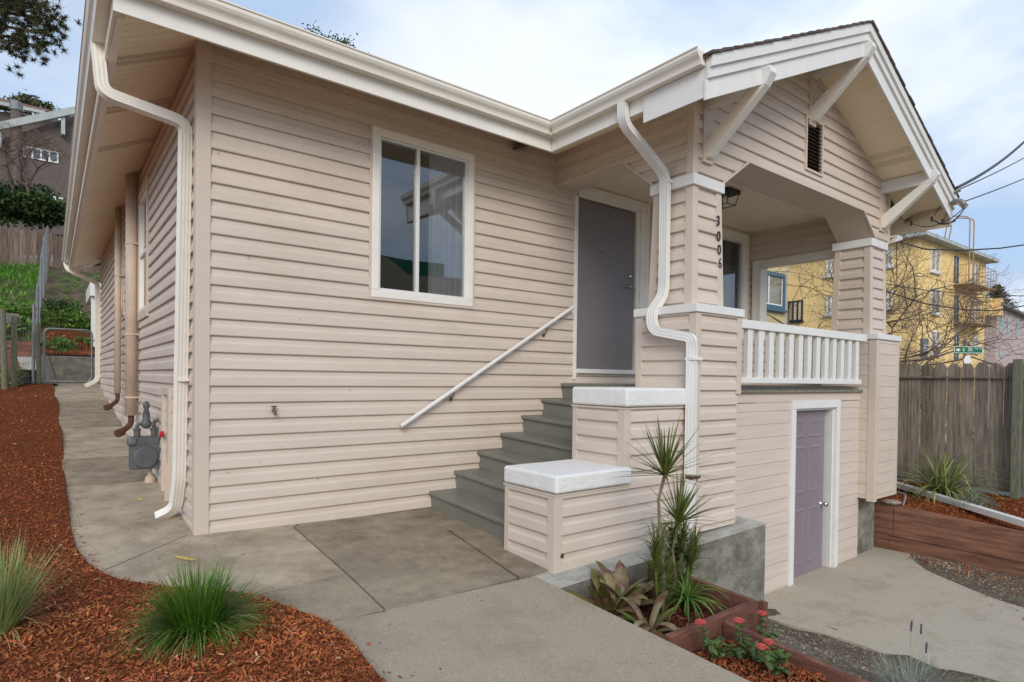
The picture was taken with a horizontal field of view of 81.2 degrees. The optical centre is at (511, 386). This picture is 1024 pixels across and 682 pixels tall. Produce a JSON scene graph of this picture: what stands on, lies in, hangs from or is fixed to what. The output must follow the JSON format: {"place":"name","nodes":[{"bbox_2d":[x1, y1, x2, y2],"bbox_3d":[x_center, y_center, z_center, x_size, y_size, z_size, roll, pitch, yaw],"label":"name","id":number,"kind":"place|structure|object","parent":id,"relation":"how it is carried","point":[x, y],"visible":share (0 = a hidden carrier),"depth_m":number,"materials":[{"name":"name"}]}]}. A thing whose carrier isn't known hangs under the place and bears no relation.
{"place":"outdoors","nodes":[
{"label":"outdoors","id":0,"kind":"place"},
{"bbox_2d":[0,98,56,138],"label":"house","id":1,"kind":"structure","parent":0,"point":[26,107],"depth_m":31.67,"materials":[{"name":"brown"}]},
{"bbox_2d":[0,257,100,380],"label":"hillside","id":2,"kind":"structure","parent":0,"point":[56,283],"depth_m":18.53,"materials":[{"name":"green plant"}]},
{"bbox_2d":[0,118,40,209],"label":"bare tree","id":3,"kind":"object","parent":2,"relation":"on","point":[8,170],"visible":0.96,"depth_m":21.90,"materials":[{"name":"plant"}]},
{"bbox_2d":[0,261,48,349],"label":"slope grass","id":4,"kind":"structure","parent":2,"relation":"on","point":[7,270],"depth_m":18.47,"materials":[{"name":"green plant"}]},
{"bbox_2d":[0,295,49,333],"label":"nasturtium patch","id":5,"kind":"object","parent":2,"relation":"on","point":[12,308],"visible":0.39,"depth_m":15.88,"materials":[{"name":"green plant"}]},
{"bbox_2d":[0,89,52,256],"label":"distant tree","id":6,"kind":"object","parent":2,"relation":"on","point":[27,99],"visible":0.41,"depth_m":37.35,"materials":[{"name":"green plant"}]},
{"bbox_2d":[0,179,66,229],"bbox_3d":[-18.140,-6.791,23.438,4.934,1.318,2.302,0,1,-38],"label":"ivy mound","id":7,"kind":"object","parent":2,"relation":"on","point":[17,205],"visible":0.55,"depth_m":22.82,"materials":[{"name":"green plant"}]},
{"bbox_2d":[0,122,69,214],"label":"bare tree","id":8,"kind":"object","parent":2,"relation":"on","point":[28,156],"visible":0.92,"depth_m":22.63,"materials":[{"name":"plant"}]},
{"bbox_2d":[0,100,74,254],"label":"brown shingled house","id":9,"kind":"structure","parent":2,"relation":"on","point":[54,175],"depth_m":27.51,"materials":[{"name":"brown wood"}]},
{"bbox_2d":[23,146,58,163],"bbox_3d":[-21.653,-10.666,27.458,1.283,0.518,0.060,0,1,-38],"label":"window","id":10,"kind":"structure","parent":9,"relation":"in","point":[41,159],"depth_m":27.49,"materials":[{"name":"white wood"}]},
{"bbox_2d":[32,225,47,383],"bbox_3d":[-13.524,-2.762,17.197,0.056,5.618,9.334,0,1,-36],"label":"chain link fence","id":11,"kind":"object","parent":2,"relation":"on","point":[40,286],"visible":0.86,"depth_m":16.15,"materials":[{"name":"metal"}]},
{"bbox_2d":[0,0,82,78],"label":"pine tree","id":12,"kind":"object","parent":2,"relation":"on","point":[18,9],"visible":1,"depth_m":16.24,"materials":[{"name":"green plant"}]},
{"bbox_2d":[0,226,100,272],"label":"hilltop fence","id":13,"kind":"object","parent":2,"relation":"on","point":[31,243],"visible":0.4,"depth_m":21.69,"materials":[{"name":"brown wood"}]},
{"bbox_2d":[43,101,68,120],"bbox_3d":[-29.719,-13.019,38.968,1.680,10.741,2.014,0,1,-38],"label":"distant tree","id":14,"kind":"object","parent":2,"relation":"on","point":[50,107],"visible":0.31,"depth_m":38.28,"materials":[{"name":"green plant"}]},
{"bbox_2d":[29,301,90,330],"bbox_3d":[-12.135,-1.927,16.571,1.996,0.841,0.759,0,1,-38],"label":"leafy shrub","id":15,"kind":"object","parent":2,"relation":"on","point":[81,318],"visible":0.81,"depth_m":16.38,"materials":[{"name":"green plant"}]},
{"bbox_2d":[42,293,82,316],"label":"leafy shrub","id":16,"kind":"object","parent":2,"relation":"on","point":[56,304],"visible":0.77,"depth_m":16.42,"materials":[{"name":"green plant"}]},
{"bbox_2d":[46,330,100,355],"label":"mulch","id":17,"kind":"object","parent":2,"relation":"on","point":[78,333],"visible":0.13,"depth_m":15.97,"materials":[{"name":"brown wood"}]},
{"bbox_2d":[40,335,80,351],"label":"lavender bush","id":18,"kind":"object","parent":17,"relation":"on","point":[64,343],"visible":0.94,"depth_m":15.23,"materials":[{"name":"green plant"}]},
{"bbox_2d":[74,335,90,345],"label":"bush","id":19,"kind":"object","parent":17,"relation":"on","point":[87,340],"visible":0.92,"depth_m":15.86,"materials":[{"name":"green plant"}]},
{"bbox_2d":[62,270,100,318],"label":"slope weeds","id":20,"kind":"object","parent":2,"relation":"on","point":[76,281],"visible":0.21,"depth_m":19.68,"materials":[{"name":"green plant"}]},
{"bbox_2d":[302,20,357,47],"bbox_3d":[-8.676,-8.240,27.450,4.343,16.028,4.099,0,1,-38],"label":"roadside tree","id":21,"kind":"object","parent":2,"relation":"on","point":[344,41],"visible":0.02,"depth_m":26.44,"materials":[{"name":"green plant"}]},
{"bbox_2d":[54,383,107,400],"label":"side path","id":22,"kind":"structure","parent":0,"point":[72,392],"depth_m":12.62,"materials":[{"name":"concrete"}]},
{"bbox_2d":[58,400,121,427],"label":"side path","id":23,"kind":"structure","parent":0,"point":[83,414],"depth_m":10.02,"materials":[{"name":"concrete"}]},
{"bbox_2d":[61,426,128,458],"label":"side path","id":24,"kind":"structure","parent":0,"point":[99,441],"depth_m":8.00,"materials":[{"name":"concrete"}]},
{"bbox_2d":[62,456,156,487],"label":"side path","id":25,"kind":"structure","parent":0,"point":[105,470],"depth_m":6.49,"materials":[{"name":"concrete"}]},
{"bbox_2d":[66,480,180,526],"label":"side path","id":26,"kind":"structure","parent":0,"point":[117,502],"depth_m":5.40,"materials":[{"name":"concrete"}]},
{"bbox_2d":[71,515,191,571],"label":"corner path","id":27,"kind":"structure","parent":0,"point":[112,544],"depth_m":4.50,"materials":[{"name":"concrete"}]},
{"bbox_2d":[0,383,386,681],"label":"mulch bed","id":28,"kind":"object","parent":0,"point":[59,453],"visible":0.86,"depth_m":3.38,"materials":[{"name":"brown wood"}]},
{"bbox_2d":[0,367,27,385],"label":"yellow weed","id":29,"kind":"object","parent":28,"relation":"on","point":[21,371],"visible":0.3,"depth_m":12.92,"materials":[{"name":"green plant"}]},
{"bbox_2d":[0,308,41,388],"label":"wire fence","id":30,"kind":"object","parent":28,"relation":"on","point":[3,356],"visible":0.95,"depth_m":12.63,"materials":[{"name":"metal"}]},
{"bbox_2d":[6,313,18,322],"bbox_3d":[-10.732,-1.458,12.669,0.430,0.200,0.050,0,1,-38],"label":"board fragment","id":31,"kind":"object","parent":30,"relation":"attached to","point":[8,319],"visible":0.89,"depth_m":12.69,"materials":[{"name":"grey wood"}]},
{"bbox_2d":[41,328,94,382],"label":"garden gate","id":32,"kind":"structure","parent":30,"relation":"attached to","point":[91,367],"depth_m":13.78,"materials":[{"name":"metal"}]},
{"bbox_2d":[0,524,84,652],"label":"grass clump","id":33,"kind":"object","parent":28,"relation":"on","point":[13,599],"visible":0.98,"depth_m":2.98,"materials":[{"name":"green plant"}]},
{"bbox_2d":[101,551,288,667],"bbox_3d":[-1.584,1.164,3.023,0.913,0.589,0.885,0,1,-38],"label":"grass clump","id":34,"kind":"object","parent":28,"relation":"on","point":[198,612],"visible":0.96,"depth_m":2.96,"materials":[{"name":"green plant"}]},
{"bbox_2d":[103,524,345,594],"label":"corner path","id":35,"kind":"structure","parent":0,"point":[287,556],"depth_m":4.15,"materials":[{"name":"concrete"}]},
{"bbox_2d":[261,574,383,622],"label":"front path","id":36,"kind":"structure","parent":0,"point":[338,598],"depth_m":3.57,"materials":[{"name":"concrete"}]},
{"bbox_2d":[87,469,668,675],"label":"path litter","id":37,"kind":"object","parent":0,"point":[310,573],"visible":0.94,"depth_m":3.87,"materials":[{"name":"plant"}]},
{"bbox_2d":[295,514,516,609],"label":"front path","id":38,"kind":"structure","parent":0,"point":[392,564],"depth_m":4.39,"materials":[{"name":"concrete"}]},
{"bbox_2d":[380,508,547,579],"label":"front path","id":39,"kind":"structure","parent":0,"point":[489,546],"depth_m":4.98,"materials":[{"name":"concrete"}]},
{"bbox_2d":[0,0,1023,311],"label":"sky","id":40,"kind":"structure","parent":0,"point":[960,63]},
{"bbox_2d":[329,576,749,681],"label":"front walk","id":41,"kind":"structure","parent":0,"point":[557,634],"depth_m":3.15,"materials":[{"name":"concrete"}]},
{"bbox_2d":[60,427,401,677],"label":"stray chips","id":42,"kind":"object","parent":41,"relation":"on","point":[149,581],"visible":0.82,"depth_m":4.15,"materials":[{"name":"brown wood"}]},
{"bbox_2d":[617,586,716,634],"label":"planter chips","id":43,"kind":"object","parent":0,"point":[680,611],"visible":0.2,"depth_m":4.04,"materials":[{"name":"brown wood"}]},
{"bbox_2d":[564,567,650,615],"bbox_3d":[0.615,1.388,4.017,0.637,0.385,0.554,1,1,20],"label":"bromeliad","id":44,"kind":"object","parent":43,"relation":"on","point":[604,597],"visible":0.65,"depth_m":3.95,"materials":[{"name":"green plant"}]},
{"bbox_2d":[593,560,663,616],"bbox_3d":[0.803,1.438,4.131,0.546,0.374,0.508,1,1,-13],"label":"bromeliad","id":45,"kind":"object","parent":43,"relation":"on","point":[621,576],"visible":0.29,"depth_m":4.21,"materials":[{"name":"green plant"}]},
{"bbox_2d":[616,590,680,638],"bbox_3d":[0.848,1.439,3.710,0.489,0.238,0.514,0,1,-38],"label":"bromeliad","id":46,"kind":"object","parent":43,"relation":"on","point":[637,618],"visible":0.76,"depth_m":3.73,"materials":[{"name":"green plant"}]},
{"bbox_2d":[612,413,727,615],"bbox_3d":[1.141,0.896,4.166,0.738,1.430,1.120,1,1,31],"label":"dracaena","id":47,"kind":"object","parent":43,"relation":"on","point":[662,568],"visible":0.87,"depth_m":4.09,"materials":[{"name":"green plant"}]},
{"bbox_2d":[647,563,730,622],"bbox_3d":[1.216,1.433,4.019,0.631,0.366,0.587,0,1,-38],"label":"strap plant","id":48,"kind":"object","parent":43,"relation":"on","point":[686,595],"visible":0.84,"depth_m":4.03,"materials":[{"name":"green plant"}]},
{"bbox_2d":[692,638,832,681],"bbox_3d":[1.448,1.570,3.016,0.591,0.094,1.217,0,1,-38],"label":"planter chips","id":49,"kind":"object","parent":0,"point":[814,677],"visible":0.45,"depth_m":3.27,"materials":[{"name":"brown wood"}]},
{"bbox_2d":[694,618,725,658],"bbox_3d":[1.151,1.439,3.391,0.256,0.259,0.163,0,1,-38],"label":"lantana","id":50,"kind":"object","parent":49,"relation":"on","point":[714,651],"visible":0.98,"depth_m":3.35,"materials":[{"name":"green plant"}]},
{"bbox_2d":[720,617,757,661],"bbox_3d":[1.298,1.446,3.372,0.245,0.245,0.168,0,1,-38],"label":"lantana","id":51,"kind":"object","parent":49,"relation":"on","point":[740,652],"visible":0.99,"depth_m":3.37,"materials":[{"name":"green plant"}]},
{"bbox_2d":[754,610,778,640],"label":"lantana","id":52,"kind":"object","parent":49,"relation":"on","point":[760,631],"visible":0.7,"depth_m":3.69,"materials":[{"name":"green plant"}]},
{"bbox_2d":[753,638,790,675],"bbox_3d":[1.414,1.470,3.247,0.195,0.219,0.311,1,1,23],"label":"lantana","id":53,"kind":"object","parent":49,"relation":"on","point":[767,658],"visible":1,"depth_m":3.25,"materials":[{"name":"green plant"}]},
{"bbox_2d":[756,266,787,438],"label":"cream house","id":54,"kind":"structure","parent":0,"point":[777,305],"depth_m":17.91,"materials":[{"name":"beige paint"}]},
{"bbox_2d":[767,270,787,312],"bbox_3d":[7.572,-2.818,17.555,1.930,1.157,0.140,0,1,-38],"label":"window","id":55,"kind":"structure","parent":54,"relation":"in","point":[770,306],"depth_m":17.88,"materials":[{"name":"wood"}]},
{"bbox_2d":[767,609,998,681],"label":"gravel strip","id":56,"kind":"object","parent":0,"point":[862,673],"visible":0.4,"depth_m":4.70,"materials":[{"name":"gravel"}]},
{"bbox_2d":[648,564,767,652],"bbox_3d":[1.018,1.595,4.005,0.970,0.465,0.925,0,1,-38],"label":"planter box","id":57,"kind":"object","parent":56,"relation":"on","point":[746,608],"visible":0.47,"depth_m":3.85,"materials":[{"name":"brown wood"}]},
{"bbox_2d":[723,620,868,681],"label":"planter edging","id":58,"kind":"object","parent":56,"relation":"on","point":[812,665],"visible":0.45,"depth_m":3.30,"materials":[{"name":"brown wood"}]},
{"bbox_2d":[768,618,988,681],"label":"gravel stones","id":59,"kind":"object","parent":56,"relation":"on","point":[816,648],"visible":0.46,"depth_m":4.49,"materials":[{"name":"grey gravel"}]},
{"bbox_2d":[863,621,955,681],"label":"lavender","id":60,"kind":"object","parent":56,"relation":"on","point":[912,671],"visible":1,"depth_m":3.33,"materials":[{"name":"plant"}]},
{"bbox_2d":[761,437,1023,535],"bbox_3d":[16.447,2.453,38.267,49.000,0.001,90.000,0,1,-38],"label":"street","id":61,"kind":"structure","parent":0,"point":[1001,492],"depth_m":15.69,"materials":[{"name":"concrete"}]},
{"bbox_2d":[767,232,1023,415],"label":"bare tree","id":62,"kind":"object","parent":61,"relation":"on","point":[902,319],"visible":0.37,"depth_m":12.91,"materials":[{"name":"brown plant"}]},
{"bbox_2d":[787,231,1023,403],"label":"bare tree","id":63,"kind":"object","parent":61,"relation":"on","point":[920,354],"visible":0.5,"depth_m":17.01,"materials":[{"name":"brown plant"}]},
{"bbox_2d":[900,356,987,482],"bbox_3d":[8.760,0.966,12.554,3.071,3.265,2.472,0,1,-38],"label":"bare tree","id":64,"kind":"object","parent":61,"relation":"on","point":[933,400],"visible":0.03,"depth_m":12.57,"materials":[{"name":"brown plant"}]},
{"bbox_2d":[954,340,982,488],"bbox_3d":[8.378,0.922,11.036,0.525,3.573,0.090,1,1,0],"label":"street sign","id":65,"kind":"object","parent":61,"relation":"on","point":[965,350],"visible":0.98,"depth_m":10.99,"materials":[{"name":"metal"}]},
{"bbox_2d":[787,216,999,445],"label":"yellow apartment building","id":66,"kind":"structure","parent":0,"point":[971,261],"depth_m":28.22,"materials":[{"name":"paint"}]},
{"bbox_2d":[787,300,803,322],"bbox_3d":[14.366,-3.810,30.343,0.120,1.123,0.904,0,1,-36],"label":"balcony railing","id":67,"kind":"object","parent":66,"relation":"in","point":[800,320],"depth_m":30.27,"materials":[{"name":"black metal"}]},
{"bbox_2d":[824,259,833,277],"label":"window","id":68,"kind":"structure","parent":66,"relation":"in","point":[827,261],"depth_m":28.97,"materials":[{"name":"white wood"}]},
{"bbox_2d":[825,295,832,316],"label":"window","id":69,"kind":"structure","parent":66,"relation":"in","point":[832,295],"depth_m":28.94,"materials":[{"name":"white wood"}]},
{"bbox_2d":[886,247,893,268],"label":"window","id":70,"kind":"structure","parent":66,"relation":"in","point":[891,266],"depth_m":26.76,"materials":[{"name":"white wood"}]},
{"bbox_2d":[929,247,941,274],"bbox_3d":[19.147,-5.665,26.967,1.164,1.132,0.120,0,1,-36],"label":"window","id":71,"kind":"structure","parent":66,"relation":"in","point":[931,270],"depth_m":26.95,"materials":[{"name":"white wood"}]},
{"bbox_2d":[929,331,941,356],"bbox_3d":[19.271,-1.947,27.142,1.176,1.146,0.120,0,1,-36],"label":"window","id":72,"kind":"structure","parent":66,"relation":"in","point":[933,331],"depth_m":27.13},
{"bbox_2d":[930,288,941,315],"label":"window","id":73,"kind":"structure","parent":66,"relation":"in","point":[930,288],"depth_m":27.07,"materials":[{"name":"white wood"}]},
{"bbox_2d":[954,256,958,282],"bbox_3d":[21.246,-5.605,28.547,0.454,1.255,0.060,0,1,-36],"label":"balcony door","id":74,"kind":"structure","parent":66,"relation":"in","point":[955,257],"depth_m":28.43,"materials":[{"name":"wood"}]},
{"bbox_2d":[970,262,978,283],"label":"window","id":75,"kind":"structure","parent":66,"relation":"in","point":[975,265],"depth_m":30.01,"materials":[{"name":"white wood"}]},
{"bbox_2d":[764,547,1023,681],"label":"driveway","id":76,"kind":"structure","parent":0,"point":[880,599],"depth_m":5.81,"materials":[{"name":"concrete"}]},
{"bbox_2d":[874,500,1023,576],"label":"retaining wall","id":77,"kind":"structure","parent":76,"relation":"on","point":[976,544],"depth_m":7.42,"materials":[{"name":"brown wood"}]},
{"bbox_2d":[910,554,1023,619],"bbox_3d":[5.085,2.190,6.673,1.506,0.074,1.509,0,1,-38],"label":"gravel","id":78,"kind":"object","parent":76,"relation":"on","point":[966,568],"visible":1,"depth_m":7.04,"materials":[{"name":"grey gravel"}]},
{"bbox_2d":[907,554,1023,612],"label":"drive debris","id":79,"kind":"object","parent":78,"relation":"on","point":[951,565],"visible":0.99,"depth_m":7.01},
{"bbox_2d":[877,479,1023,530],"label":"mulch bed","id":80,"kind":"object","parent":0,"point":[954,513],"visible":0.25,"depth_m":7.76,"materials":[{"name":"brown wood"}]},
{"bbox_2d":[882,499,901,504],"bbox_3d":[5.071,1.537,7.980,0.235,0.060,0.235,0,1,-38],"label":"field stone","id":81,"kind":"object","parent":80,"relation":"on","point":[892,501],"visible":1,"depth_m":7.91,"materials":[{"name":"grey stone"}]},
{"bbox_2d":[897,440,1015,509],"bbox_3d":[6.007,1.295,8.400,1.517,1.133,1.670,0,1,-38],"label":"flax plant","id":82,"kind":"object","parent":80,"relation":"on","point":[941,484],"visible":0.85,"depth_m":8.29,"materials":[{"name":"green plant"}]},
{"bbox_2d":[897,359,1023,498],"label":"board fence","id":83,"kind":"object","parent":80,"relation":"on","point":[927,424],"visible":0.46,"depth_m":8.58,"materials":[{"name":"wood"}]},
{"bbox_2d":[897,481,1023,526],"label":"loose downspout","id":84,"kind":"object","parent":80,"relation":"on","point":[1015,520],"visible":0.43,"depth_m":7.56,"materials":[{"name":"white paint"}]},
{"bbox_2d":[951,489,1000,509],"bbox_3d":[6.026,1.439,7.788,0.650,0.248,0.642,0,1,-38],"label":"silver shrub","id":85,"kind":"object","parent":80,"relation":"on","point":[967,498],"visible":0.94,"depth_m":7.77,"materials":[{"name":"green plant"}]},
{"bbox_2d":[886,283,1021,295],"bbox_3d":[13.350,-2.967,17.998,6.336,0.458,0.027,1,1,0],"label":"street cable","id":86,"kind":"object","parent":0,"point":[963,293],"visible":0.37,"depth_m":17.99,"materials":[{"name":"black rubber"}]},
{"bbox_2d":[886,291,1023,310],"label":"street cable","id":87,"kind":"object","parent":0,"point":[954,307],"visible":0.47,"depth_m":17.30,"materials":[{"name":"black rubber"}]},
{"bbox_2d":[897,241,1023,250],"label":"street cable","id":88,"kind":"object","parent":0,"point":[961,249],"visible":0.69,"depth_m":17.95,"materials":[{"name":"black rubber"}]},
{"bbox_2d":[984,298,1023,417],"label":"pink house","id":89,"kind":"structure","parent":0,"point":[1005,360],"depth_m":39.87,"materials":[{"name":"paint"}]},
{"bbox_2d":[1000,317,1004,333],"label":"window","id":90,"kind":"structure","parent":89,"relation":"in","point":[1001,327],"depth_m":39.43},
{"bbox_2d":[1016,319,1019,337],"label":"window","id":91,"kind":"structure","parent":89,"relation":"in","point":[1018,327],"depth_m":43.09,"materials":[{"name":"white"}]},
{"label":"lower yard","id":92,"kind":"structure","parent":0,"visible":0},
{"bbox_2d":[0,340,35,377],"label":"plank wall","id":93,"kind":"structure","parent":92,"relation":"on","point":[23,345],"depth_m":13.95,"materials":[{"name":"brown wood"}]},
{"bbox_2d":[17,370,35,383],"bbox_3d":[-11.039,-0.218,13.566,0.428,0.330,0.428,0,1,-38],"label":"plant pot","id":94,"kind":"object","parent":92,"relation":"on","point":[24,380],"visible":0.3,"depth_m":13.44,"materials":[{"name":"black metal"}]},
{"bbox_2d":[17,356,100,385],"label":"concrete garden wall","id":95,"kind":"structure","parent":92,"relation":"on","point":[62,367],"depth_m":14.74,"materials":[{"name":"grey concrete"}]},
{"label":"ground","id":96,"kind":"structure","parent":0,"visible":0},
{"bbox_2d":[989,283,1023,311],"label":"conifer","id":97,"kind":"object","parent":96,"relation":"on","point":[999,292],"visible":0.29,"depth_m":59.61,"materials":[{"name":"green plant"}]},
{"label":"path base","id":98,"kind":"structure","parent":0,"visible":0},
{"bbox_2d":[61,0,967,600],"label":"house","id":99,"kind":"structure","parent":98,"relation":"on","point":[339,280],"depth_m":5.66,"materials":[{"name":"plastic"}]},
{"bbox_2d":[86,282,100,349],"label":"downspout","id":100,"kind":"structure","parent":99,"relation":"attached to","point":[90,294],"depth_m":15.59,"materials":[{"name":"white metal"}]},
{"bbox_2d":[121,227,124,316],"bbox_3d":[-6.174,-1.782,9.484,0.070,1.350,0.750,0,1,-38],"label":"window","id":101,"kind":"structure","parent":99,"relation":"in","point":[123,233],"depth_m":9.18,"materials":[{"name":"white paint"}]},
{"bbox_2d":[137,176,149,321],"bbox_3d":[-4.476,-1.632,7.286,0.070,1.610,0.950,0,1,-38],"label":"window","id":102,"kind":"structure","parent":99,"relation":"in","point":[143,268],"depth_m":7.35,"materials":[{"name":"white paint"}]},
{"bbox_2d":[126,401,163,482],"bbox_3d":[-3.639,0.574,5.943,0.306,0.843,0.619,0,1,-38],"label":"gas meter","id":103,"kind":"object","parent":99,"relation":"attached to","point":[144,452],"visible":1,"depth_m":6.08,"materials":[{"name":"grey paint"}]},
{"bbox_2d":[368,123,475,308],"bbox_3d":[-0.885,-1.603,5.884,1.164,1.622,0.158,0,1,-38],"label":"window","id":104,"kind":"structure","parent":99,"relation":"in","point":[452,170],"depth_m":5.98,"materials":[{"name":"white paint"}]},
{"bbox_2d":[576,199,633,369],"bbox_3d":[1.176,-1.227,7.418,1.010,2.027,0.114,0,1,-38],"label":"front door","id":105,"kind":"structure","parent":99,"relation":"in","point":[605,286],"depth_m":7.41,"materials":[{"name":"paint"}]},
{"bbox_2d":[722,226,749,340],"bbox_3d":[3.031,-1.547,8.944,1.544,1.674,0.211,0,1,-38],"label":"window","id":106,"kind":"structure","parent":99,"relation":"in","point":[729,236],"depth_m":9.25,"materials":[{"name":"white paint"}]},
{"bbox_2d":[793,410,827,578],"bbox_3d":[3.435,1.257,6.931,0.850,1.965,0.126,0,1,-38],"label":"basement door","id":107,"kind":"structure","parent":99,"relation":"in","point":[809,473],"depth_m":6.98,"materials":[{"name":"paint"}]},
{"bbox_2d":[905,178,1023,220],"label":"power cable","id":108,"kind":"object","parent":99,"relation":"attached to","point":[985,193],"visible":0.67,"depth_m":10.76,"materials":[{"name":"black rubber"}]},
{"bbox_2d":[956,141,1023,188],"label":"power cable","id":109,"kind":"object","parent":99,"relation":"on","point":[988,169],"visible":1,"depth_m":9.01,"materials":[{"name":"black rubber"}]},
{"bbox_2d":[957,158,1023,189],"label":"power cable","id":110,"kind":"object","parent":99,"relation":"attached to","point":[990,175],"visible":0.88,"depth_m":9.28,"materials":[{"name":"black rubber"}]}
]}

